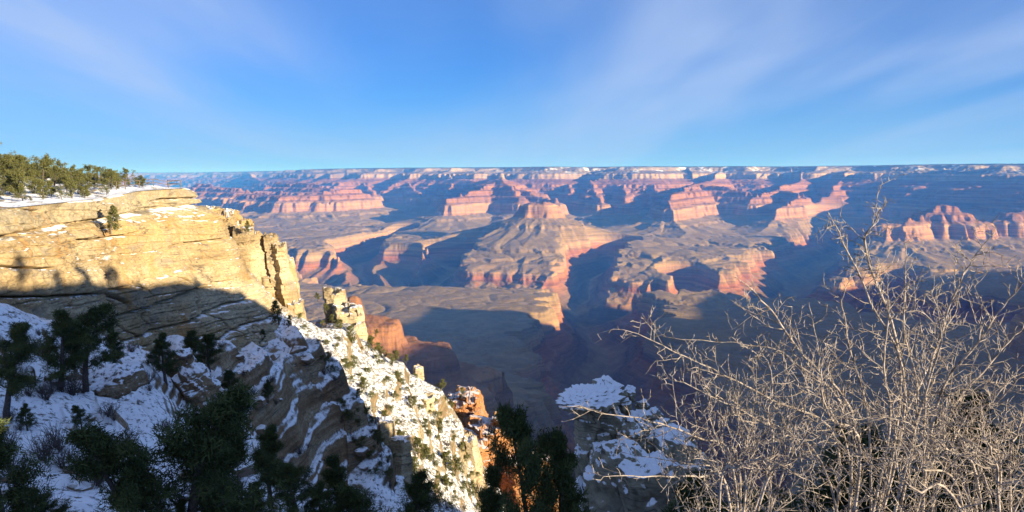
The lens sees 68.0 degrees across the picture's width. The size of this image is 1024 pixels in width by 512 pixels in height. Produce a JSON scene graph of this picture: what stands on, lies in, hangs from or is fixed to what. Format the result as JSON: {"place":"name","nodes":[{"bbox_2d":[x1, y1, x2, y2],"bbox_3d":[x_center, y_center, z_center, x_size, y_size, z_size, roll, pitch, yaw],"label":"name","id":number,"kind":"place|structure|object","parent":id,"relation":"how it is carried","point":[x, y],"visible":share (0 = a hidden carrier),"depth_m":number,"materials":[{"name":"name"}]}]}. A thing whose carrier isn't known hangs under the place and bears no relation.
{"place":"outdoors","nodes":[
{"label":"outdoors","id":0,"kind":"place"},
{"bbox_2d":[0,188,297,351],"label":"cliff","id":1,"kind":"structure","parent":0,"point":[169,262],"depth_m":110.49,"materials":[{"name":"stone"}]},
{"bbox_2d":[0,174,176,208],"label":"plateau","id":2,"kind":"structure","parent":1,"relation":"on","point":[8,200],"depth_m":108.47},
{"bbox_2d":[0,178,12,193],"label":"pinyon tree","id":3,"kind":"object","parent":2,"relation":"on","point":[3,186],"visible":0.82,"depth_m":102.28,"materials":[{"name":"green plant"}]},
{"bbox_2d":[1,153,14,173],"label":"pinyon tree","id":4,"kind":"object","parent":2,"relation":"on","point":[9,157],"visible":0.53,"depth_m":121.64,"materials":[{"name":"green plant"}]},
{"bbox_2d":[5,160,24,175],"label":"pinyon tree","id":5,"kind":"object","parent":2,"relation":"on","point":[15,164],"visible":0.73,"depth_m":118.28,"materials":[{"name":"green plant"}]},
{"bbox_2d":[2,159,31,173],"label":"pinyon tree","id":6,"kind":"object","parent":2,"relation":"on","point":[23,162],"visible":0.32,"depth_m":120.37,"materials":[{"name":"green plant"}]},
{"bbox_2d":[6,170,29,194],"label":"pinyon tree","id":7,"kind":"object","parent":2,"relation":"on","point":[20,174],"visible":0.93,"depth_m":102.36,"materials":[{"name":"green plant"}]},
{"bbox_2d":[7,155,30,173],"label":"pinyon tree","id":8,"kind":"object","parent":2,"relation":"on","point":[19,158],"visible":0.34,"depth_m":123.89,"materials":[{"name":"green plant"}]},
{"bbox_2d":[12,186,28,200],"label":"pinyon tree","id":9,"kind":"object","parent":2,"relation":"on","point":[20,189],"visible":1,"depth_m":96.90,"materials":[{"name":"green plant"}]},
{"bbox_2d":[20,163,34,176],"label":"pinyon tree","id":10,"kind":"object","parent":2,"relation":"on","point":[26,167],"visible":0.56,"depth_m":120.38,"materials":[{"name":"green plant"}]},
{"bbox_2d":[26,179,46,193],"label":"pinyon tree","id":11,"kind":"object","parent":2,"relation":"on","point":[33,182],"visible":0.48,"depth_m":106.73,"materials":[{"name":"green plant"}]},
{"bbox_2d":[35,179,53,196],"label":"pinyon tree","id":12,"kind":"object","parent":2,"relation":"on","point":[41,185],"visible":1,"depth_m":100.58,"materials":[{"name":"green plant"}]},
{"bbox_2d":[31,152,65,178],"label":"pinyon tree","id":13,"kind":"object","parent":2,"relation":"on","point":[44,159],"visible":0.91,"depth_m":120.78,"materials":[{"name":"green plant"}]},
{"bbox_2d":[46,180,56,196],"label":"pinyon tree","id":14,"kind":"object","parent":2,"relation":"on","point":[50,183],"visible":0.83,"depth_m":106.60,"materials":[{"name":"green plant"}]},
{"bbox_2d":[44,165,67,186],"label":"pinyon tree","id":15,"kind":"object","parent":2,"relation":"on","point":[53,170],"visible":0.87,"depth_m":114.84,"materials":[{"name":"green plant"}]},
{"bbox_2d":[63,180,78,198],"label":"pinyon tree","id":16,"kind":"object","parent":2,"relation":"on","point":[70,185],"visible":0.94,"depth_m":104.47,"materials":[{"name":"green plant"}]},
{"bbox_2d":[60,164,82,178],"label":"pinyon tree","id":17,"kind":"object","parent":2,"relation":"on","point":[72,169],"visible":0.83,"depth_m":120.08,"materials":[{"name":"green plant"}]},
{"bbox_2d":[82,164,104,182],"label":"pinyon tree","id":18,"kind":"object","parent":2,"relation":"on","point":[88,167],"visible":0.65,"depth_m":131.45,"materials":[{"name":"green plant"}]},
{"bbox_2d":[89,165,107,181],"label":"pinyon tree","id":19,"kind":"object","parent":2,"relation":"on","point":[99,170],"visible":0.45,"depth_m":136.63,"materials":[{"name":"green plant"}]},
{"bbox_2d":[99,169,121,189],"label":"pinyon tree","id":20,"kind":"object","parent":2,"relation":"on","point":[108,174],"visible":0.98,"depth_m":116.55,"materials":[{"name":"green plant"}]},
{"bbox_2d":[119,167,137,184],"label":"pinyon tree","id":21,"kind":"object","parent":2,"relation":"on","point":[125,171],"visible":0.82,"depth_m":134.97,"materials":[{"name":"green plant"}]},
{"bbox_2d":[116,179,180,189],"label":"railing","id":22,"kind":"object","parent":2,"relation":"on","point":[167,184],"visible":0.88,"depth_m":128.90,"materials":[{"name":"metal"}]},
{"bbox_2d":[104,205,121,233],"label":"pinyon tree","id":23,"kind":"object","parent":1,"relation":"on","point":[110,218],"visible":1,"depth_m":104.06,"materials":[{"name":"green plant"}]},
{"bbox_2d":[201,205,254,238],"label":"rock shoulder","id":24,"kind":"object","parent":1,"relation":"attached to","point":[230,218],"visible":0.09,"depth_m":146.61},
{"bbox_2d":[232,224,274,294],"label":"rock pillar","id":25,"kind":"object","parent":1,"relation":"attached to","point":[250,243],"visible":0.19,"depth_m":146.31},
{"bbox_2d":[263,232,306,319],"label":"rock pillar","id":26,"kind":"object","parent":1,"relation":"attached to","point":[281,267],"visible":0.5,"depth_m":149.20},
{"bbox_2d":[0,303,1023,511],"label":"hillside","id":27,"kind":"structure","parent":0,"point":[308,408],"depth_m":120.31,"materials":[{"name":"snow"}]},
{"bbox_2d":[2,427,21,443],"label":"brush","id":28,"kind":"object","parent":27,"relation":"on","point":[13,435],"visible":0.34,"depth_m":43.20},
{"bbox_2d":[0,443,36,479],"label":"brush","id":29,"kind":"object","parent":27,"relation":"on","point":[13,463],"visible":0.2,"depth_m":40.93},
{"bbox_2d":[7,364,36,383],"bbox_3d":[-36.126,8.919,55.532,2.114,1.781,3.373,1,6,10],"label":"rock","id":30,"kind":"object","parent":27,"relation":"on","point":[28,368],"visible":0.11,"depth_m":56.03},
{"bbox_2d":[0,320,44,420],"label":"pinyon tree","id":31,"kind":"object","parent":27,"relation":"on","point":[20,348],"visible":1,"depth_m":48.00,"materials":[{"name":"green plant"}]},
{"bbox_2d":[10,403,37,430],"bbox_3d":[-30.794,10.305,47.920,1.536,2.124,1.041,-3,6,-25],"label":"pinyon tree","id":32,"kind":"object","parent":27,"relation":"on","point":[22,414],"visible":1,"depth_m":47.84,"materials":[{"name":"green plant"}]},
{"bbox_2d":[0,416,57,511],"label":"pinyon tree","id":33,"kind":"object","parent":27,"relation":"on","point":[15,499],"visible":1,"depth_m":25.44,"materials":[{"name":"green plant"}]},
{"bbox_2d":[19,382,42,396],"bbox_3d":[-33.502,9.119,52.566,1.733,1.286,1.257,2,6,16],"label":"brush","id":34,"kind":"object","parent":27,"relation":"on","point":[27,393],"visible":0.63,"depth_m":52.62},
{"bbox_2d":[18,430,65,461],"bbox_3d":[-27.203,10.856,44.026,2.965,2.201,2.151,1,6,14],"label":"brush","id":35,"kind":"object","parent":27,"relation":"on","point":[42,451],"visible":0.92,"depth_m":43.92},
{"bbox_2d":[36,383,55,399],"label":"brush","id":36,"kind":"object","parent":27,"relation":"on","point":[47,396],"visible":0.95,"depth_m":53.20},
{"bbox_2d":[26,486,72,511],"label":"pinyon tree","id":37,"kind":"object","parent":27,"relation":"on","point":[54,504],"visible":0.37,"depth_m":29.82,"materials":[{"name":"green plant"}]},
{"bbox_2d":[40,378,61,393],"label":"brush","id":38,"kind":"object","parent":27,"relation":"on","point":[52,383],"visible":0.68,"depth_m":55.51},
{"bbox_2d":[36,423,71,451],"bbox_3d":[-27.565,10.871,46.044,2.806,2.267,2.458,3,7,29],"label":"brush","id":39,"kind":"object","parent":27,"relation":"on","point":[56,436],"visible":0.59,"depth_m":45.71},
{"bbox_2d":[51,377,67,391],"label":"brush","id":40,"kind":"object","parent":27,"relation":"on","point":[60,388],"visible":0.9,"depth_m":56.60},
{"bbox_2d":[46,441,77,471],"bbox_3d":[-26.250,11.566,44.281,1.898,1.936,2.584,-4,7,-37],"label":"brush","id":41,"kind":"object","parent":27,"relation":"on","point":[58,461],"visible":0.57,"depth_m":44.17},
{"bbox_2d":[42,364,81,385],"bbox_3d":[-36.820,10.072,61.813,3.619,2.188,6.680,-4,7,-35],"label":"boulder","id":42,"kind":"object","parent":27,"relation":"on","point":[44,378],"visible":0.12,"depth_m":62.44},
{"bbox_2d":[32,309,101,387],"bbox_3d":[-33.646,7.231,57.494,3.398,6.932,5.013,4,7,34],"label":"pinyon tree","id":43,"kind":"object","parent":27,"relation":"on","point":[63,325],"visible":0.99,"depth_m":57.04,"materials":[{"name":"green plant"}]},
{"bbox_2d":[47,368,91,395],"bbox_3d":[-33.377,9.377,57.398,2.404,2.460,3.314,4,7,36],"label":"brush","id":44,"kind":"object","parent":27,"relation":"on","point":[71,388],"visible":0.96,"depth_m":57.47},
{"bbox_2d":[67,481,93,490],"bbox_3d":[-23.451,12.629,41.226,1.292,0.749,0.834,-3,7,-28],"label":"rock","id":45,"kind":"object","parent":27,"relation":"on","point":[82,486],"visible":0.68,"depth_m":41.08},
{"bbox_2d":[68,405,95,428],"bbox_3d":[-29.277,11.129,51.613,2.002,2.125,1.492,-4,7,-37],"label":"pinyon tree","id":46,"kind":"object","parent":27,"relation":"on","point":[79,412],"visible":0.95,"depth_m":51.45,"materials":[{"name":"green plant"}]},
{"bbox_2d":[55,302,121,391],"bbox_3d":[-34.099,7.652,60.316,4.568,8.177,5.353,2,6,23],"label":"pinyon tree","id":47,"kind":"object","parent":27,"relation":"on","point":[94,316],"visible":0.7,"depth_m":60.22,"materials":[{"name":"green plant"}]},
{"bbox_2d":[74,455,103,488],"bbox_3d":[-22.987,11.503,42.088,2.531,2.590,3.488,-1,6,-8],"label":"brush","id":48,"kind":"object","parent":27,"relation":"on","point":[98,485],"visible":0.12,"depth_m":41.95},
{"bbox_2d":[95,399,121,417],"bbox_3d":[-29.960,11.236,56.094,1.639,1.512,1.871,3,7,30],"label":"brush","id":49,"kind":"object","parent":27,"relation":"on","point":[109,411],"visible":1,"depth_m":56.05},
{"bbox_2d":[93,326,127,363],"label":"pinyon tree","id":50,"kind":"object","parent":27,"relation":"on","point":[114,343],"visible":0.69,"depth_m":73.83,"materials":[{"name":"green plant"}]},
{"bbox_2d":[80,361,149,398],"bbox_3d":[-34.619,10.642,66.383,5.176,2.689,7.152,-4,7,-33],"label":"boulder","id":51,"kind":"object","parent":27,"relation":"on","point":[115,380],"visible":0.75,"depth_m":64.57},
{"bbox_2d":[61,420,176,511],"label":"pinyon tree","id":52,"kind":"object","parent":27,"relation":"on","point":[100,445],"visible":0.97,"depth_m":27.78,"materials":[{"name":"green plant"}]},
{"bbox_2d":[121,424,141,442],"bbox_3d":[-27.247,12.737,53.947,1.779,1.814,2.423,3,7,31],"label":"brush","id":53,"kind":"object","parent":27,"relation":"on","point":[130,432],"visible":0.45,"depth_m":54.02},
{"bbox_2d":[124,341,139,351],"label":"brush","id":54,"kind":"object","parent":27,"relation":"on","point":[132,348],"visible":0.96,"depth_m":83.73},
{"bbox_2d":[143,332,182,385],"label":"pinyon tree","id":55,"kind":"object","parent":27,"relation":"on","point":[160,346],"visible":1,"depth_m":80.49,"materials":[{"name":"green plant"}]},
{"bbox_2d":[159,496,188,511],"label":"pinyon tree","id":56,"kind":"object","parent":27,"relation":"on","point":[180,506],"visible":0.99,"depth_m":29.85,"materials":[{"name":"green plant"}]},
{"bbox_2d":[164,347,221,406],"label":"boulder","id":57,"kind":"object","parent":27,"relation":"on","point":[193,380],"visible":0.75,"depth_m":83.30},
{"bbox_2d":[179,329,209,370],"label":"pinyon tree","id":58,"kind":"object","parent":27,"relation":"on","point":[191,340],"visible":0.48,"depth_m":92.40,"materials":[{"name":"green plant"}]},
{"bbox_2d":[101,376,299,511],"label":"pinyon tree","id":59,"kind":"object","parent":27,"relation":"on","point":[228,409],"visible":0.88,"depth_m":29.44,"materials":[{"name":"green plant"}]},
{"bbox_2d":[194,333,223,372],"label":"pinyon tree","id":60,"kind":"object","parent":27,"relation":"on","point":[208,343],"visible":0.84,"depth_m":96.22,"materials":[{"name":"green plant"}]},
{"bbox_2d":[211,372,223,381],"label":"rock","id":61,"kind":"object","parent":27,"relation":"on","point":[219,376],"visible":0.45,"depth_m":96.86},
{"bbox_2d":[220,369,240,388],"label":"pinyon tree","id":62,"kind":"object","parent":27,"relation":"on","point":[229,375],"visible":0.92,"depth_m":107.11,"materials":[{"name":"green plant"}]},
{"bbox_2d":[195,427,277,511],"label":"pinyon tree","id":63,"kind":"object","parent":27,"relation":"on","point":[243,450],"visible":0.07,"depth_m":31.50,"materials":[{"name":"green plant"}]},
{"bbox_2d":[231,456,258,477],"bbox_3d":[-20.505,16.272,57.477,2.024,1.706,2.774,5,8,40],"label":"rock","id":64,"kind":"object","parent":27,"relation":"on","point":[247,471],"visible":0.2,"depth_m":56.78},
{"bbox_2d":[243,481,275,511],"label":"pinyon tree","id":65,"kind":"object","parent":27,"relation":"on","point":[259,499],"visible":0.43,"depth_m":37.73,"materials":[{"name":"green plant"}]},
{"bbox_2d":[255,396,266,408],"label":"rock","id":66,"kind":"object","parent":27,"relation":"on","point":[263,402],"visible":0.62,"depth_m":109.72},
{"bbox_2d":[255,424,266,435],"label":"rock","id":67,"kind":"object","parent":27,"relation":"on","point":[260,428],"visible":0.53,"depth_m":107.73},
{"bbox_2d":[260,379,275,398],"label":"pinyon tree","id":68,"kind":"object","parent":27,"relation":"on","point":[267,386],"visible":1,"depth_m":112.25,"materials":[{"name":"green plant"}]},
{"bbox_2d":[248,423,301,504],"bbox_3d":[-14.956,13.022,46.590,4.205,5.814,2.850,4,7,37],"label":"pinyon tree","id":69,"kind":"object","parent":27,"relation":"on","point":[270,446],"visible":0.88,"depth_m":46.05,"materials":[{"name":"green plant"}]},
{"bbox_2d":[269,299,282,324],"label":"pinyon tree","id":70,"kind":"object","parent":27,"relation":"on","point":[277,312],"visible":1,"depth_m":119.25,"materials":[{"name":"green plant"}]},
{"bbox_2d":[267,460,319,511],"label":"pinyon tree","id":71,"kind":"object","parent":27,"relation":"on","point":[291,473],"visible":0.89,"depth_m":43.79,"materials":[{"name":"green plant"}]},
{"bbox_2d":[289,346,307,354],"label":"rock","id":72,"kind":"object","parent":27,"relation":"on","point":[296,349],"visible":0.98,"depth_m":123.64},
{"bbox_2d":[301,353,314,364],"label":"rock","id":73,"kind":"object","parent":27,"relation":"on","point":[309,359],"visible":0.99,"depth_m":123.09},
{"bbox_2d":[300,479,335,511],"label":"pinyon tree","id":74,"kind":"object","parent":27,"relation":"on","point":[310,504],"visible":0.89,"depth_m":44.28,"materials":[{"name":"green plant"}]},
{"bbox_2d":[316,453,352,511],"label":"pinyon tree","id":75,"kind":"object","parent":27,"relation":"on","point":[333,473],"visible":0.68,"depth_m":47.86,"materials":[{"name":"green plant"}]},
{"bbox_2d":[323,287,367,340],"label":"rock buttress","id":76,"kind":"object","parent":27,"relation":"on","point":[341,307],"visible":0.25,"depth_m":172.34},
{"bbox_2d":[355,446,369,456],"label":"rock","id":77,"kind":"object","parent":27,"relation":"on","point":[361,451],"visible":0.97,"depth_m":123.33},
{"bbox_2d":[332,482,393,511],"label":"pinyon tree","id":78,"kind":"object","parent":27,"relation":"on","point":[350,499],"visible":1,"depth_m":45.36,"materials":[{"name":"green plant"}]},
{"bbox_2d":[358,462,368,471],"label":"rock","id":79,"kind":"object","parent":27,"relation":"on","point":[363,466],"visible":1,"depth_m":122.45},
{"bbox_2d":[365,335,380,351],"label":"pinyon tree","id":80,"kind":"object","parent":27,"relation":"on","point":[370,338],"visible":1,"depth_m":152.84,"materials":[{"name":"green plant"}]},
{"bbox_2d":[370,430,385,444],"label":"pinyon tree","id":81,"kind":"object","parent":27,"relation":"on","point":[377,433],"visible":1,"depth_m":125.58,"materials":[{"name":"green plant"}]},
{"bbox_2d":[374,342,386,357],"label":"pinyon tree","id":82,"kind":"object","parent":27,"relation":"on","point":[380,350],"visible":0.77,"depth_m":155.99,"materials":[{"name":"green plant"}]},
{"bbox_2d":[387,350,399,365],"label":"pinyon tree","id":83,"kind":"object","parent":27,"relation":"on","point":[395,353],"visible":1,"depth_m":155.37,"materials":[{"name":"green plant"}]},
{"bbox_2d":[377,416,412,483],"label":"rock ledge","id":84,"kind":"object","parent":27,"relation":"on","point":[400,446],"visible":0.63,"depth_m":130.38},
{"bbox_2d":[412,455,420,471],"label":"pinyon tree","id":85,"kind":"object","parent":27,"relation":"on","point":[415,459],"visible":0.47,"depth_m":134.35,"materials":[{"name":"green plant"}]},
{"bbox_2d":[413,364,423,380],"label":"boulder","id":86,"kind":"object","parent":27,"relation":"on","point":[418,369],"visible":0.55,"depth_m":168.56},
{"bbox_2d":[412,436,426,456],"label":"pinyon tree","id":87,"kind":"object","parent":27,"relation":"on","point":[417,440],"visible":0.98,"depth_m":139.12,"materials":[{"name":"green plant"}]},
{"bbox_2d":[395,467,448,511],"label":"pinyon tree","id":88,"kind":"object","parent":27,"relation":"on","point":[419,489],"visible":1,"depth_m":47.93,"materials":[{"name":"green plant"}]},
{"bbox_2d":[418,390,438,419],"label":"rock ledge","id":89,"kind":"object","parent":27,"relation":"on","point":[427,398],"visible":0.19,"depth_m":159.52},
{"bbox_2d":[422,443,437,462],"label":"pinyon tree","id":90,"kind":"object","parent":27,"relation":"on","point":[428,451],"visible":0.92,"depth_m":141.34,"materials":[{"name":"green plant"}]},
{"bbox_2d":[440,473,454,490],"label":"pinyon tree","id":91,"kind":"object","parent":27,"relation":"on","point":[446,478],"visible":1,"depth_m":141.32,"materials":[{"name":"green plant"}]},
{"bbox_2d":[441,450,455,470],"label":"pinyon tree","id":92,"kind":"object","parent":27,"relation":"on","point":[445,454],"visible":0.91,"depth_m":147.35,"materials":[{"name":"green plant"}]},
{"bbox_2d":[446,457,464,476],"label":"pinyon tree","id":93,"kind":"object","parent":27,"relation":"on","point":[455,468],"visible":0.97,"depth_m":148.68,"materials":[{"name":"green plant"}]},
{"bbox_2d":[446,385,488,427],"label":"orange tower","id":94,"kind":"structure","parent":27,"relation":"on","point":[470,401],"depth_m":261.76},
{"bbox_2d":[464,479,476,496],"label":"pinyon tree","id":95,"kind":"object","parent":27,"relation":"on","point":[470,486],"visible":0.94,"depth_m":151.32,"materials":[{"name":"green plant"}]},
{"bbox_2d":[464,431,483,481],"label":"rock ledge","id":96,"kind":"object","parent":27,"relation":"on","point":[471,443],"visible":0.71,"depth_m":164.18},
{"bbox_2d":[472,462,522,511],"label":"pinyon tree","id":97,"kind":"object","parent":27,"relation":"on","point":[488,498],"visible":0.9,"depth_m":24.83,"materials":[{"name":"green plant"}]},
{"bbox_2d":[464,411,558,510],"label":"orange cliff","id":98,"kind":"structure","parent":27,"relation":"on","point":[477,425],"depth_m":238.95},
{"bbox_2d":[484,398,559,511],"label":"pinyon tree","id":99,"kind":"object","parent":27,"relation":"on","point":[514,427],"visible":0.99,"depth_m":23.03,"materials":[{"name":"green plant"}]},
{"bbox_2d":[528,425,596,511],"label":"pinyon tree","id":100,"kind":"object","parent":27,"relation":"on","point":[565,484],"visible":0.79,"depth_m":23.36,"materials":[{"name":"green plant"}]},
{"bbox_2d":[555,375,709,511],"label":"rock outcrop","id":101,"kind":"object","parent":27,"relation":"on","point":[595,437],"visible":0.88,"depth_m":39.06,"materials":[{"name":"stone"}]},
{"bbox_2d":[660,465,712,511],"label":"pinyon tree","id":102,"kind":"object","parent":27,"relation":"on","point":[686,492],"visible":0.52,"depth_m":25.04,"materials":[{"name":"green plant"}]},
{"bbox_2d":[563,332,856,511],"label":"bare bush","id":103,"kind":"object","parent":27,"relation":"on","point":[730,463],"visible":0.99,"depth_m":3.76,"materials":[{"name":"plant"}]},
{"bbox_2d":[693,480,797,511],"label":"pinyon tree","id":104,"kind":"object","parent":27,"relation":"on","point":[765,499],"visible":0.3,"depth_m":19.90,"materials":[{"name":"green plant"}]},
{"bbox_2d":[597,174,1023,511],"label":"bare bush","id":105,"kind":"object","parent":27,"relation":"on","point":[882,498],"visible":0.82,"depth_m":4.12,"materials":[{"name":"plant"}]},
{"bbox_2d":[779,443,877,511],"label":"pinyon tree","id":106,"kind":"object","parent":27,"relation":"on","point":[825,490],"visible":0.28,"depth_m":22.40,"materials":[{"name":"green plant"}]},
{"bbox_2d":[816,421,944,511],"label":"pinyon tree","id":107,"kind":"object","parent":27,"relation":"on","point":[865,440],"visible":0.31,"depth_m":20.16,"materials":[{"name":"green plant"}]},
{"bbox_2d":[801,344,1023,511],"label":"bare bush","id":108,"kind":"object","parent":27,"relation":"on","point":[997,472],"visible":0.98,"depth_m":3.53,"materials":[{"name":"plant"}]},
{"bbox_2d":[868,440,995,509],"bbox_3d":[14.696,8.629,26.963,3.757,5.352,5.043,-2,6,-16],"label":"pinyon tree","id":109,"kind":"object","parent":27,"relation":"on","point":[939,477],"visible":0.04,"depth_m":26.02,"materials":[{"name":"green plant"}]},
{"bbox_2d":[917,387,1023,511],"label":"pinyon tree","id":110,"kind":"object","parent":27,"relation":"on","point":[968,398],"visible":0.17,"depth_m":21.41,"materials":[{"name":"green plant"}]},
{"bbox_2d":[0,0,1023,172],"label":"sky","id":111,"kind":"structure","parent":0,"point":[142,86],"materials":[{"name":"blue"}]},
{"bbox_2d":[41,164,1023,511],"bbox_3d":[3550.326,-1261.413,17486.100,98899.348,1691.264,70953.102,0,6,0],"label":"canyon","id":112,"kind":"structure","parent":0,"point":[495,286],"depth_m":8044.61,"materials":[{"name":"stone"}]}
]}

